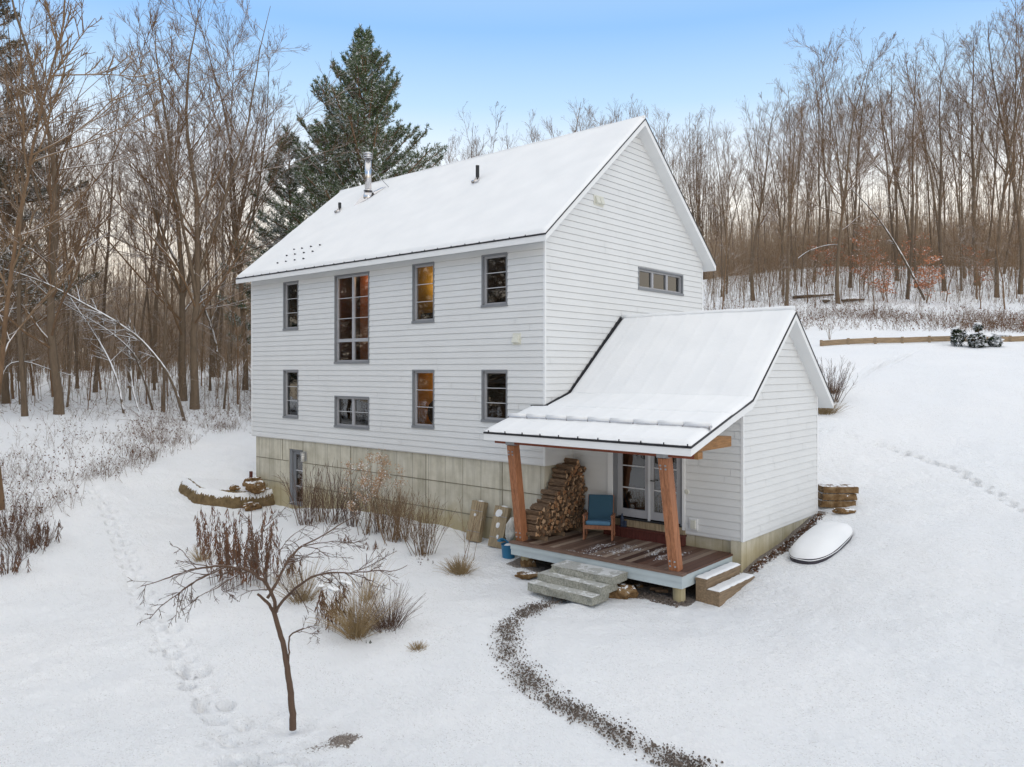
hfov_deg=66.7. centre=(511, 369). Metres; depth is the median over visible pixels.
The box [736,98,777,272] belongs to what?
bare tree
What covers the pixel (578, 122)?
bare tree
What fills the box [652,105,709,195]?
bare tree
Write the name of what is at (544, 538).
wood skid
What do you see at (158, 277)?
bare tree
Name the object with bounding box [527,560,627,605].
granite steps
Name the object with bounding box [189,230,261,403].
young tree
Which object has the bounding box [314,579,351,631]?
dried perennial
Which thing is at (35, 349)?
young tree
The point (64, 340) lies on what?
bare tree
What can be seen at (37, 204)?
bare tree
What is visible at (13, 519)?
dried perennial
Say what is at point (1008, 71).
bare tree
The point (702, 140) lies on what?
bare tree
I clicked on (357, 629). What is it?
dry grass
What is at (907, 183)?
bare tree
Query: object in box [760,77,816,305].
bare tree
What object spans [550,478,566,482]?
firewood log
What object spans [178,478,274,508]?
retaining wall
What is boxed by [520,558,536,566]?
boulder
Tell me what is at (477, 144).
bare tree
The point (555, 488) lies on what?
firewood log
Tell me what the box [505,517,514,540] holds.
white sack
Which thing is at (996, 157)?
bare tree
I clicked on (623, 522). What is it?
dark bottle
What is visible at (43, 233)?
bare tree
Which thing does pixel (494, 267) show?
window
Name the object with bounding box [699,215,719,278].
sapling thicket
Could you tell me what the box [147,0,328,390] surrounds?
bare tree
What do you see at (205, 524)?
dried perennial
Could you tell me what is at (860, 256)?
leafy sapling
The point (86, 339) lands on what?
young tree
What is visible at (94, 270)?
bare tree
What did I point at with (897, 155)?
bare tree
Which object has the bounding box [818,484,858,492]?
stone slab
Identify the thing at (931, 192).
bare tree
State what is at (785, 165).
bare tree
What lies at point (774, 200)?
bare tree
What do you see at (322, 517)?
twiggy shrub
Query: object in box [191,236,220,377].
arched tree
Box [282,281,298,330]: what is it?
window
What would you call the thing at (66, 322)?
young tree
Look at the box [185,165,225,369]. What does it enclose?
bare tree
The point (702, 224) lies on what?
wood
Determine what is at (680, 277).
window
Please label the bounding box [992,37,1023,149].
bare tree
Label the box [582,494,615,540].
armchair
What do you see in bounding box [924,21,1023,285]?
bare tree
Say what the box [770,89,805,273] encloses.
bare tree
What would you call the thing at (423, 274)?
window
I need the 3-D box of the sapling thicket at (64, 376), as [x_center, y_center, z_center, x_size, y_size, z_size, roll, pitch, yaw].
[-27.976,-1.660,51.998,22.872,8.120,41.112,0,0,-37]
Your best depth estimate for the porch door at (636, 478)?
17.16 m
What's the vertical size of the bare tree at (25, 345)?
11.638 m
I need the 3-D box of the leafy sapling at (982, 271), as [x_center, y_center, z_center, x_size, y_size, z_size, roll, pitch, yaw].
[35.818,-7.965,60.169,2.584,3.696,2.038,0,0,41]
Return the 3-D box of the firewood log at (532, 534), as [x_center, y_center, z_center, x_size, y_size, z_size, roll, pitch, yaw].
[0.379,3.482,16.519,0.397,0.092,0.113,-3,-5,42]
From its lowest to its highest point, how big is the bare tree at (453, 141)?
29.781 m
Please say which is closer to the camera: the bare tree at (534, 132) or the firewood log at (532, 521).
the firewood log at (532, 521)
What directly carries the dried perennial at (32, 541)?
on the snowy ground at (890, 634)
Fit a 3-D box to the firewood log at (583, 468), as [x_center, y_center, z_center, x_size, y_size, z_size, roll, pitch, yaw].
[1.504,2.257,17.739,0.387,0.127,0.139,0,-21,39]
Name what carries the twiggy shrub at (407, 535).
on the snowy ground at (890, 634)
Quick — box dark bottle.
[620,513,626,526]
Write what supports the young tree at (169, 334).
on the snowy ground at (890, 634)
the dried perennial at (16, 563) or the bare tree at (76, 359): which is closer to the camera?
the dried perennial at (16, 563)
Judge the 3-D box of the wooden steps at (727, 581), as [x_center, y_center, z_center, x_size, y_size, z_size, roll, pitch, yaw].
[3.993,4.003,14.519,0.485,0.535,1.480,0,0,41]
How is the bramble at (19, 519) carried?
on the snowy ground at (890, 634)
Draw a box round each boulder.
[229,484,240,490]
[242,477,264,485]
[243,502,261,510]
[244,481,265,493]
[514,571,537,579]
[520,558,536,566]
[609,583,637,599]
[634,583,642,587]
[832,508,856,513]
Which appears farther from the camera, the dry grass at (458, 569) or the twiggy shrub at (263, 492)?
the twiggy shrub at (263, 492)
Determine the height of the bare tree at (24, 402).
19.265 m
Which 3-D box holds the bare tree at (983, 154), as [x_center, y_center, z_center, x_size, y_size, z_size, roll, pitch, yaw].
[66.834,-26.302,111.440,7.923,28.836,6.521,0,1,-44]
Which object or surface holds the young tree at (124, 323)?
on the snowy ground at (890, 634)
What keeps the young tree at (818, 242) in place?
on the snowy ground at (890, 634)
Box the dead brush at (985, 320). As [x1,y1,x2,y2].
[703,285,1023,332]
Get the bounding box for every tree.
[0,0,105,313]
[0,0,122,416]
[0,0,131,403]
[0,0,174,509]
[0,0,215,414]
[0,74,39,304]
[0,147,20,380]
[0,164,86,342]
[0,173,47,398]
[0,177,62,390]
[0,261,22,404]
[0,266,185,420]
[0,284,16,360]
[0,289,41,369]
[1,213,111,396]
[1,223,45,395]
[2,354,74,382]
[7,99,95,370]
[15,129,90,309]
[23,128,63,329]
[23,302,79,377]
[24,0,278,400]
[27,324,47,370]
[28,120,105,388]
[30,219,114,389]
[36,0,363,409]
[38,95,136,372]
[43,193,122,406]
[46,116,116,372]
[57,275,127,412]
[59,108,140,367]
[61,292,118,368]
[63,17,163,392]
[63,301,153,409]
[73,222,120,346]
[76,252,123,399]
[76,315,104,408]
[77,313,107,365]
[88,261,138,376]
[94,43,206,382]
[101,265,126,352]
[107,183,151,399]
[107,185,153,385]
[108,286,145,387]
[110,276,127,364]
[112,154,189,378]
[113,87,212,361]
[117,303,174,403]
[119,317,140,411]
[120,133,167,389]
[124,123,168,312]
[125,97,218,411]
[128,499,406,730]
[135,302,160,371]
[136,272,191,396]
[139,293,177,375]
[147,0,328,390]
[152,314,183,396]
[154,271,177,310]
[157,171,241,287]
[169,139,246,309]
[180,107,271,376]
[180,139,251,390]
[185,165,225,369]
[186,265,233,385]
[187,75,273,370]
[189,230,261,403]
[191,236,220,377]
[201,311,233,398]
[204,76,293,376]
[215,124,316,344]
[216,309,249,383]
[219,212,252,408]
[227,309,250,372]
[230,22,447,267]
[238,108,360,310]
[239,169,281,359]
[446,134,461,162]
[451,102,505,161]
[466,126,489,155]
[498,97,616,149]
[499,127,519,148]
[516,108,572,145]
[526,120,538,141]
[541,116,560,136]
[562,109,604,130]
[569,110,596,131]
[575,113,591,130]
[590,99,628,126]
[622,93,694,185]
[648,122,707,216]
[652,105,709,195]
[662,133,709,211]
[672,110,722,219]
[673,110,721,224]
[684,132,710,228]
[695,122,737,265]
[696,191,717,237]
[697,148,740,296]
[698,106,757,292]
[705,128,750,272]
[706,208,735,292]
[710,200,753,309]
[711,119,740,300]
[715,127,773,256]
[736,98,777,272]
[737,87,797,300]
[739,103,777,281]
[739,193,762,229]
[742,178,774,275]
[748,226,793,306]
[749,106,818,294]
[757,152,780,220]
[757,174,793,226]
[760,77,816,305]
[760,182,812,279]
[761,81,819,266]
[762,178,773,223]
[766,22,904,303]
[766,45,839,263]
[768,163,807,267]
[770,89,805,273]
[771,108,804,258]
[777,77,855,279]
[777,138,823,229]
[777,139,802,262]
[780,40,853,282]
[786,163,816,224]
[790,179,827,301]
[791,122,852,283]
[794,45,847,227]
[797,142,832,201]
[799,145,835,222]
[799,151,839,221]
[799,224,833,307]
[804,27,890,287]
[809,94,864,219]
[813,64,847,273]
[816,114,846,222]
[821,103,880,267]
[824,57,915,280]
[828,212,856,280]
[830,107,881,224]
[831,59,931,265]
[831,94,853,253]
[836,197,880,302]
[841,70,931,262]
[843,36,951,298]
[844,78,880,258]
[848,208,891,301]
[854,197,894,307]
[868,132,901,228]
[872,40,960,267]
[878,122,936,231]
[880,83,916,250]
[885,30,988,290]
[890,144,913,267]
[891,103,927,275]
[896,49,952,264]
[899,118,924,225]
[900,106,952,287]
[905,118,948,219]
[913,0,1023,293]
[914,48,969,255]
[914,103,973,212]
[915,76,979,278]
[915,139,950,242]
[917,143,944,222]
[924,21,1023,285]
[926,118,957,214]
[930,197,971,272]
[931,213,981,301]
[933,56,986,290]
[933,56,992,264]
[941,25,1023,297]
[941,171,1009,298]
[952,35,1017,240]
[953,215,972,284]
[956,48,1010,270]
[957,87,1006,225]
[958,213,1000,278]
[962,70,1008,260]
[962,116,1008,227]
[962,175,1023,308]
[965,130,992,218]
[965,216,998,307]
[968,49,1022,256]
[970,12,1023,265]
[974,59,1022,167]
[974,88,1023,234]
[977,0,1023,131]
[977,151,1004,222]
[987,117,1023,157]
[988,44,1023,116]
[988,113,1023,195]
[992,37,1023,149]
[995,2,1023,269]
[995,195,1023,297]
[999,212,1019,276]
[1000,91,1023,273]
[1001,200,1023,250]
[1001,206,1023,254]
[1009,186,1023,212]
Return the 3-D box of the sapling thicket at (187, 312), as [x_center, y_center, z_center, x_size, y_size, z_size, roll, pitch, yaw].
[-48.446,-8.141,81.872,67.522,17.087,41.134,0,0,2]
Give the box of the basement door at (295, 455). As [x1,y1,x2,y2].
[290,449,302,505]
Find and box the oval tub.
[789,522,852,564]
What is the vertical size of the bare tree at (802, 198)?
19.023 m
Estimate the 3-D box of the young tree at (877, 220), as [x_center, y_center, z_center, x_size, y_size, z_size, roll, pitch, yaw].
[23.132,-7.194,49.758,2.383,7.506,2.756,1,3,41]
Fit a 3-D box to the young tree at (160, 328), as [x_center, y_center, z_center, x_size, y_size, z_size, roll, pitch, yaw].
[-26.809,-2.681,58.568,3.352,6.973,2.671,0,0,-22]
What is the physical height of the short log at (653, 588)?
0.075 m
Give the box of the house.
[235,115,834,602]
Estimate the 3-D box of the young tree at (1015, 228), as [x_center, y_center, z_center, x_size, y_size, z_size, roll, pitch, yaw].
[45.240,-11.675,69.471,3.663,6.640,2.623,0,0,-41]
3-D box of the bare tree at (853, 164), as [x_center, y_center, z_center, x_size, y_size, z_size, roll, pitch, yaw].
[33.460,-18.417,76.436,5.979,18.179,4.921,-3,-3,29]
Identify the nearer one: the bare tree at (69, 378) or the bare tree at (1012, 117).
the bare tree at (69, 378)
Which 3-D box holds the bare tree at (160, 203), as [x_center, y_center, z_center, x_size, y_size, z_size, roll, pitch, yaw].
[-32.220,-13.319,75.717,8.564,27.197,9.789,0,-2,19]
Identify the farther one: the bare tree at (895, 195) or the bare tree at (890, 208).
the bare tree at (895, 195)
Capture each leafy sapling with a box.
[806,236,847,282]
[843,217,885,290]
[864,255,897,300]
[897,232,932,279]
[910,250,950,302]
[959,243,993,288]
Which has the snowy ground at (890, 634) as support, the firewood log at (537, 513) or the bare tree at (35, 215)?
the bare tree at (35, 215)
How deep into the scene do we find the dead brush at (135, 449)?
26.57 m
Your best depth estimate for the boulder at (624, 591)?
14.31 m
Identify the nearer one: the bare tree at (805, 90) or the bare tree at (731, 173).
the bare tree at (805, 90)
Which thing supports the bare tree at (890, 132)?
on the snowy ground at (890, 634)
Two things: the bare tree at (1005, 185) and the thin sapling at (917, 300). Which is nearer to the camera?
the thin sapling at (917, 300)
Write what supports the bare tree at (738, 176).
on the snowy ground at (890, 634)
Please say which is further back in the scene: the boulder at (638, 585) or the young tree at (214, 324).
the young tree at (214, 324)
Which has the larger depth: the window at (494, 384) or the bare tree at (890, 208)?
the bare tree at (890, 208)
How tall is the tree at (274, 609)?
2.916 m
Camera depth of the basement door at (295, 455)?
23.83 m
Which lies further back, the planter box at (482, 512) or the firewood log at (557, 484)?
the planter box at (482, 512)
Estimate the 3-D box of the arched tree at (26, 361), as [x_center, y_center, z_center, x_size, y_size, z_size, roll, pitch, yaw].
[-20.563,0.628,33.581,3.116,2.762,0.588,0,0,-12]
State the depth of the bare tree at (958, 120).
59.87 m
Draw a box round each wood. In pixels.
[12,232,263,350]
[492,104,729,279]
[694,138,1023,267]
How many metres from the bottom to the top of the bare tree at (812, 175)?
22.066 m
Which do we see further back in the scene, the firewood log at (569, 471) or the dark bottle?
the firewood log at (569, 471)
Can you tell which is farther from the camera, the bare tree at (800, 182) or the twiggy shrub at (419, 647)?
the bare tree at (800, 182)
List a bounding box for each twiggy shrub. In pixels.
[247,479,271,506]
[271,462,329,525]
[308,477,347,522]
[312,462,359,524]
[333,481,370,527]
[337,581,425,633]
[361,487,403,533]
[365,482,420,544]
[381,491,433,541]
[381,493,460,556]
[406,639,428,652]
[817,358,857,402]
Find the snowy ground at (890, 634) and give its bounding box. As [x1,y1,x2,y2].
[0,266,1023,766]
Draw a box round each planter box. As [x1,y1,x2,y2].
[466,500,487,541]
[488,505,511,548]
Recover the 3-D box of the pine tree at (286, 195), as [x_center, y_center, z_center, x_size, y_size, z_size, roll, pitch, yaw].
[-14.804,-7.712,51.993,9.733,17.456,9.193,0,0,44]
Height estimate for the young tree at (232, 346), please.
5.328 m
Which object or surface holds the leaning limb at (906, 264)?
on the snowy ground at (890, 634)
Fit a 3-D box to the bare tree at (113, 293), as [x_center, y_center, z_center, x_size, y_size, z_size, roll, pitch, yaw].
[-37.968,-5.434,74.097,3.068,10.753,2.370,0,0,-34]
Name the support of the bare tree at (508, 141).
on the snowy ground at (890, 634)
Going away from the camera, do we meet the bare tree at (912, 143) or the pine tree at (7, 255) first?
the pine tree at (7, 255)
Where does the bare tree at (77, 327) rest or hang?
on the snowy ground at (890, 634)
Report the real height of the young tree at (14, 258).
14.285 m
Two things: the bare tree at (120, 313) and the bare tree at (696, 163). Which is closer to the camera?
the bare tree at (120, 313)
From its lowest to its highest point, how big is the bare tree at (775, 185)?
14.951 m
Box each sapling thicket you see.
[0,210,275,373]
[0,291,250,414]
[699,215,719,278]
[702,187,1023,280]
[704,224,1023,308]
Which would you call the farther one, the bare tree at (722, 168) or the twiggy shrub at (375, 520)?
the bare tree at (722, 168)
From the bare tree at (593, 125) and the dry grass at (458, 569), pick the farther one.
the bare tree at (593, 125)
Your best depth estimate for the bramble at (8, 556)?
17.48 m
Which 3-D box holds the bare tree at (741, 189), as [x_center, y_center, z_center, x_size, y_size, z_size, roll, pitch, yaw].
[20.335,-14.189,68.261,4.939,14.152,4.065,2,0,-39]
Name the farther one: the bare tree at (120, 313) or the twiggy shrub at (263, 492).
the bare tree at (120, 313)
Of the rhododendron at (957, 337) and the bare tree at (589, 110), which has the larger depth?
the bare tree at (589, 110)
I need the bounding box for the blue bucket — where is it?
[501,542,514,558]
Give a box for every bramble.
[0,493,33,535]
[0,514,52,556]
[0,537,30,574]
[9,519,62,549]
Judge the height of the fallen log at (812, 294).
0.420 m
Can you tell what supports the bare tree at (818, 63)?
on the snowy ground at (890, 634)
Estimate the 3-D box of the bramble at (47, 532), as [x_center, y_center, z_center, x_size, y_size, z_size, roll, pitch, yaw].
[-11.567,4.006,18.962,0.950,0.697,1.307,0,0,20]
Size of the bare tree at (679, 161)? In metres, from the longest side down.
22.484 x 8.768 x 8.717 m
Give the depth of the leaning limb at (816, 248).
54.10 m
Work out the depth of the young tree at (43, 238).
47.53 m
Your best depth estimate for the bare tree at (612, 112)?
107.29 m
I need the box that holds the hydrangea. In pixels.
[340,448,407,535]
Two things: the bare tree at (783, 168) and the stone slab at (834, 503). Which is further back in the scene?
the bare tree at (783, 168)
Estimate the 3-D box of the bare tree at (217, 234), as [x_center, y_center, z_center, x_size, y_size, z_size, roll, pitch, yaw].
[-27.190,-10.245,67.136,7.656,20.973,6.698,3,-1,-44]
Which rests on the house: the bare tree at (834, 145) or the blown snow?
the blown snow
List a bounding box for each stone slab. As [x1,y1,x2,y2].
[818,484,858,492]
[818,491,856,500]
[818,498,855,507]
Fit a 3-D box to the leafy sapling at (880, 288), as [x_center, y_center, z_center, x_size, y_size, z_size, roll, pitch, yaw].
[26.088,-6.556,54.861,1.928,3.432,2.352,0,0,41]
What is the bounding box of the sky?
[0,0,1023,354]
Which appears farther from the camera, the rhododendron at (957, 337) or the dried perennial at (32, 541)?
the rhododendron at (957, 337)
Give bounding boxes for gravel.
[481,596,723,766]
[637,590,686,607]
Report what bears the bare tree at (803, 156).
on the snowy ground at (890, 634)
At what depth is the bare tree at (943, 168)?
113.84 m
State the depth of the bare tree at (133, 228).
41.56 m
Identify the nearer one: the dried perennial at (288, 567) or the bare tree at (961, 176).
the dried perennial at (288, 567)
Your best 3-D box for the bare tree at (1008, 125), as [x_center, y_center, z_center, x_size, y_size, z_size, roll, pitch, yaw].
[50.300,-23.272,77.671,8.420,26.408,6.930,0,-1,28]
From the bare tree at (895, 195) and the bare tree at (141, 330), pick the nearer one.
the bare tree at (141, 330)
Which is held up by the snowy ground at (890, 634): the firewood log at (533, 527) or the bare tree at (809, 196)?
the bare tree at (809, 196)
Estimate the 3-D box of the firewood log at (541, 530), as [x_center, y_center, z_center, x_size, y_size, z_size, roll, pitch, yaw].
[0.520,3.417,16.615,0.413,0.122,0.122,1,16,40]
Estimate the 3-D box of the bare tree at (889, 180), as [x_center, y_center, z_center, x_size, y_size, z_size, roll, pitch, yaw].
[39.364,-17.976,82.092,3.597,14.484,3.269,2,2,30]
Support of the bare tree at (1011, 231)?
on the snowy ground at (890, 634)
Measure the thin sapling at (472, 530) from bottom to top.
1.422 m
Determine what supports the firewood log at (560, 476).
on the firewood log
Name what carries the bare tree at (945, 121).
on the snowy ground at (890, 634)
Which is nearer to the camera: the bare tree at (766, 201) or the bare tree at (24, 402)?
the bare tree at (24, 402)
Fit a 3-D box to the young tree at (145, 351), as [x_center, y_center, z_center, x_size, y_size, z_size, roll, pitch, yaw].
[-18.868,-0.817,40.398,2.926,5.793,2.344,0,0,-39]
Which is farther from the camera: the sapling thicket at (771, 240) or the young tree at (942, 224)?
the sapling thicket at (771, 240)
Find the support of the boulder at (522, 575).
on the snowy ground at (890, 634)
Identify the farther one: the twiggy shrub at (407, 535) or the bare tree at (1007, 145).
the bare tree at (1007, 145)
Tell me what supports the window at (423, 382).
in the house
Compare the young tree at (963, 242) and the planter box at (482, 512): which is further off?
the young tree at (963, 242)
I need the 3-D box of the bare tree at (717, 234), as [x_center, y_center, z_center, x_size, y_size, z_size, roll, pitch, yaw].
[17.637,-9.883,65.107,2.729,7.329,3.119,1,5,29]
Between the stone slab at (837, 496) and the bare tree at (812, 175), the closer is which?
the stone slab at (837, 496)
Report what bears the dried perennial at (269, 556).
on the snowy ground at (890, 634)
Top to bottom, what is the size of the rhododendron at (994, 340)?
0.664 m
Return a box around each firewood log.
[525,510,540,515]
[526,515,538,519]
[526,519,537,523]
[526,532,537,536]
[527,524,538,530]
[530,505,544,511]
[532,503,548,509]
[537,499,550,504]
[539,528,544,533]
[540,489,557,495]
[541,496,556,499]
[541,498,555,504]
[542,494,559,499]
[548,481,565,487]
[548,486,563,490]
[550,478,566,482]
[552,468,566,474]
[552,473,567,479]
[556,464,573,469]
[560,468,572,473]
[562,463,577,469]
[564,457,578,464]
[578,466,586,471]
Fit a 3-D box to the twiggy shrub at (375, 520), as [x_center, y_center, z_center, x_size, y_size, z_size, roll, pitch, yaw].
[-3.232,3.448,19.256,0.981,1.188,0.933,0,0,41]
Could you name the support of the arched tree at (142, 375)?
on the snowy ground at (890, 634)
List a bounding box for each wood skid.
[530,536,547,540]
[552,531,564,535]
[568,527,582,531]
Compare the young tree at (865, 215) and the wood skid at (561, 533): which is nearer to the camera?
the wood skid at (561, 533)
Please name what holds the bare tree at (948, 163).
on the snowy ground at (890, 634)
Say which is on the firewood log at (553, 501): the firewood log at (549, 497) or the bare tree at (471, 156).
the firewood log at (549, 497)
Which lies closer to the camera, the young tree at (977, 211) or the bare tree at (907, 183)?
the young tree at (977, 211)
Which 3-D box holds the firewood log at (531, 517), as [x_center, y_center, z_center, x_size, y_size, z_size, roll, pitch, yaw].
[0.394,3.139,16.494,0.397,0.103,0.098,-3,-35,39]
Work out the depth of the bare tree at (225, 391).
40.13 m
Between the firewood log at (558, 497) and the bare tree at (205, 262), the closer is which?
the firewood log at (558, 497)
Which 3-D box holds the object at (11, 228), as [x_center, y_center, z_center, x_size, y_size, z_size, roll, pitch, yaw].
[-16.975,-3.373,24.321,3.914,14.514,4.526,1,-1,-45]
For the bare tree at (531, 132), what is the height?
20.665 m
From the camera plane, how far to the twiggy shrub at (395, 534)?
18.34 m
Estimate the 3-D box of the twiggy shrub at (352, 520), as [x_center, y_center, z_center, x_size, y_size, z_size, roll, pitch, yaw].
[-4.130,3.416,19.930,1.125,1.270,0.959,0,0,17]
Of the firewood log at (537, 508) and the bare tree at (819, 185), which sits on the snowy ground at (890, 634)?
the bare tree at (819, 185)
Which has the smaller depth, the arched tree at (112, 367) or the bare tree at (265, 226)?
the arched tree at (112, 367)
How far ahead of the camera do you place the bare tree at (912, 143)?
56.27 m
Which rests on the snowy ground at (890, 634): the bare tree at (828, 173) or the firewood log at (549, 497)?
the bare tree at (828, 173)
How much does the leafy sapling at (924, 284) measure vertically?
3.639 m
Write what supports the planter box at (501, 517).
on the snowy ground at (890, 634)
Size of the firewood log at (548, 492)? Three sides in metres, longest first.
0.421 x 0.126 x 0.116 m
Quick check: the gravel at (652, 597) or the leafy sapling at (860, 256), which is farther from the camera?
the leafy sapling at (860, 256)
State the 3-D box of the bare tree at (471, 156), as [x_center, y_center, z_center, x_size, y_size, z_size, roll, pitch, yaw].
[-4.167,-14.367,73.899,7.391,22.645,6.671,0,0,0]
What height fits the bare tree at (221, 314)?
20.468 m
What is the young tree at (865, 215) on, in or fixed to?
on the snowy ground at (890, 634)
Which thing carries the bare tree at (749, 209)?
on the snowy ground at (890, 634)
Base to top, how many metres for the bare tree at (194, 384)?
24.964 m
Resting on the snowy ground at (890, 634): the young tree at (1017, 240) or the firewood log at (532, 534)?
the young tree at (1017, 240)
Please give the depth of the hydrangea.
19.20 m
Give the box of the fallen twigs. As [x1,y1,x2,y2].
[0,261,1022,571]
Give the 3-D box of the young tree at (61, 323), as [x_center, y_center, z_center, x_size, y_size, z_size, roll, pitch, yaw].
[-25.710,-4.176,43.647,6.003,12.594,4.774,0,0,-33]
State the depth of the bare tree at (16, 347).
39.15 m
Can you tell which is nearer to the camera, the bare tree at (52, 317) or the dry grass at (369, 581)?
the dry grass at (369, 581)
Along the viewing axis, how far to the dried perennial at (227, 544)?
15.85 m
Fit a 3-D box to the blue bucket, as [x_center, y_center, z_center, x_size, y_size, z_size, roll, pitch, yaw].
[-0.077,3.983,17.073,0.344,0.310,0.344,0,0,41]
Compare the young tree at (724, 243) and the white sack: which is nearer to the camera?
the white sack
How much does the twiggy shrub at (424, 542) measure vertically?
1.401 m
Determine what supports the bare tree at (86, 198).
on the snowy ground at (890, 634)
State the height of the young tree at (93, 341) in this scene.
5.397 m
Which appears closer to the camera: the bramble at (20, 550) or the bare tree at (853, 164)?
the bramble at (20, 550)
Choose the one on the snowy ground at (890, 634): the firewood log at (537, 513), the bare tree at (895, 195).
the bare tree at (895, 195)
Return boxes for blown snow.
[568,543,685,559]
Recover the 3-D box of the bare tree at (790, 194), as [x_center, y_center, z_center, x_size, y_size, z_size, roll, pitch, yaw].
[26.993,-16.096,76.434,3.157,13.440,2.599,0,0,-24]
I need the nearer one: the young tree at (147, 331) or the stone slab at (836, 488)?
the stone slab at (836, 488)
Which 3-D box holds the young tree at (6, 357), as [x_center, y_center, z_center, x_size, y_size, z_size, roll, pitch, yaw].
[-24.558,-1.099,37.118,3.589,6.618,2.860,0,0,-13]
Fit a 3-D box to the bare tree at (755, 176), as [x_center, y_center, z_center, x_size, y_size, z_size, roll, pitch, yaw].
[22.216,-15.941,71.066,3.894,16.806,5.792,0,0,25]
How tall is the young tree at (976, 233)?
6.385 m
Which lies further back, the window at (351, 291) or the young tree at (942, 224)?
the young tree at (942, 224)
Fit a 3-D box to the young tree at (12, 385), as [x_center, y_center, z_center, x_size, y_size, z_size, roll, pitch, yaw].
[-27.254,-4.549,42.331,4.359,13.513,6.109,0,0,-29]
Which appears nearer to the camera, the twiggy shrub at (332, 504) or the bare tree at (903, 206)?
the twiggy shrub at (332, 504)
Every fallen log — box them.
[792,293,833,298]
[841,297,864,301]
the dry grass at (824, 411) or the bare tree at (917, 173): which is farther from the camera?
the bare tree at (917, 173)
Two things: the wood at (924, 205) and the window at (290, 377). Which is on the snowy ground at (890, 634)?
the wood at (924, 205)
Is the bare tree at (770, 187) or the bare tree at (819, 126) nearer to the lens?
the bare tree at (819, 126)
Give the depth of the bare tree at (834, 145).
104.39 m
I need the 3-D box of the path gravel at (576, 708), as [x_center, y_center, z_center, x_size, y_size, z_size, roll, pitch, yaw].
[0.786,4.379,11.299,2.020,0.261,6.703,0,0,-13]
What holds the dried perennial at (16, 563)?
on the snowy ground at (890, 634)
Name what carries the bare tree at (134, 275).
on the snowy ground at (890, 634)
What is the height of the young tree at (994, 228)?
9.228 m
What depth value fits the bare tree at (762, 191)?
58.18 m
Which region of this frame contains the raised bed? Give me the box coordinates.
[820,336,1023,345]
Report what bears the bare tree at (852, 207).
on the snowy ground at (890, 634)
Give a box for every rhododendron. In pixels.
[949,326,967,346]
[965,322,986,347]
[986,332,1004,346]
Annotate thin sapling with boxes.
[455,499,485,560]
[824,316,835,339]
[915,283,920,313]
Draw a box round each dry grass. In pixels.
[186,541,215,562]
[246,551,347,604]
[303,572,410,641]
[334,546,407,602]
[433,553,480,575]
[818,397,846,414]
[826,378,847,393]
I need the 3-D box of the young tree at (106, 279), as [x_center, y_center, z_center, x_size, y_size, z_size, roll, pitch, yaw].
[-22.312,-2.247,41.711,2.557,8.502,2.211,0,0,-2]
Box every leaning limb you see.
[798,244,836,258]
[850,188,925,300]
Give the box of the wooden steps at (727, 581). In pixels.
[695,562,754,606]
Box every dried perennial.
[0,551,30,576]
[3,505,26,536]
[25,523,48,552]
[34,518,61,543]
[194,504,218,556]
[196,502,274,591]
[250,518,281,587]
[282,551,302,577]
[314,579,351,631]
[363,540,377,548]
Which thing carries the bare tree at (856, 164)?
on the snowy ground at (890, 634)
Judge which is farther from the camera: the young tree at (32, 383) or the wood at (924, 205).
the wood at (924, 205)
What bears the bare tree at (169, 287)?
on the snowy ground at (890, 634)
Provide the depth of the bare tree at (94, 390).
45.85 m
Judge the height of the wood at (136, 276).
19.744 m
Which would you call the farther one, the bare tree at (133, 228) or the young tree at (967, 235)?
the young tree at (967, 235)
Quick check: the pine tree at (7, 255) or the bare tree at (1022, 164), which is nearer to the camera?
the pine tree at (7, 255)
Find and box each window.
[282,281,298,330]
[282,370,298,418]
[334,271,369,363]
[334,396,369,429]
[411,262,434,323]
[411,370,434,428]
[481,252,507,307]
[481,370,507,422]
[638,267,683,295]
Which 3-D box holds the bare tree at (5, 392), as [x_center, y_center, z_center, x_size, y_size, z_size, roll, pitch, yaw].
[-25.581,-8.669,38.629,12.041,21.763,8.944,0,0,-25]
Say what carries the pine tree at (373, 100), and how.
on the snowy ground at (890, 634)
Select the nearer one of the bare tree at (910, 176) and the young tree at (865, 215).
the young tree at (865, 215)
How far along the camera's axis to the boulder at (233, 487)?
24.04 m
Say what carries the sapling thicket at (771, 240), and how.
on the snowy ground at (890, 634)
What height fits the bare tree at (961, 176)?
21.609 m
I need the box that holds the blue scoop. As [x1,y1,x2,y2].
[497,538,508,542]
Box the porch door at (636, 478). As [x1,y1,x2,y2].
[613,453,685,534]
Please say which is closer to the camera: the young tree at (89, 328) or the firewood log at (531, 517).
the firewood log at (531, 517)
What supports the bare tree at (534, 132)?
on the snowy ground at (890, 634)
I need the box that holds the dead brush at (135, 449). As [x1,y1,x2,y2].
[0,382,250,559]
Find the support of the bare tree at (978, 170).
on the snowy ground at (890, 634)
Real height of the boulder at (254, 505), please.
0.303 m
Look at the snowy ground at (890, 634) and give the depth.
13.09 m
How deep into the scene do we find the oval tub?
15.75 m

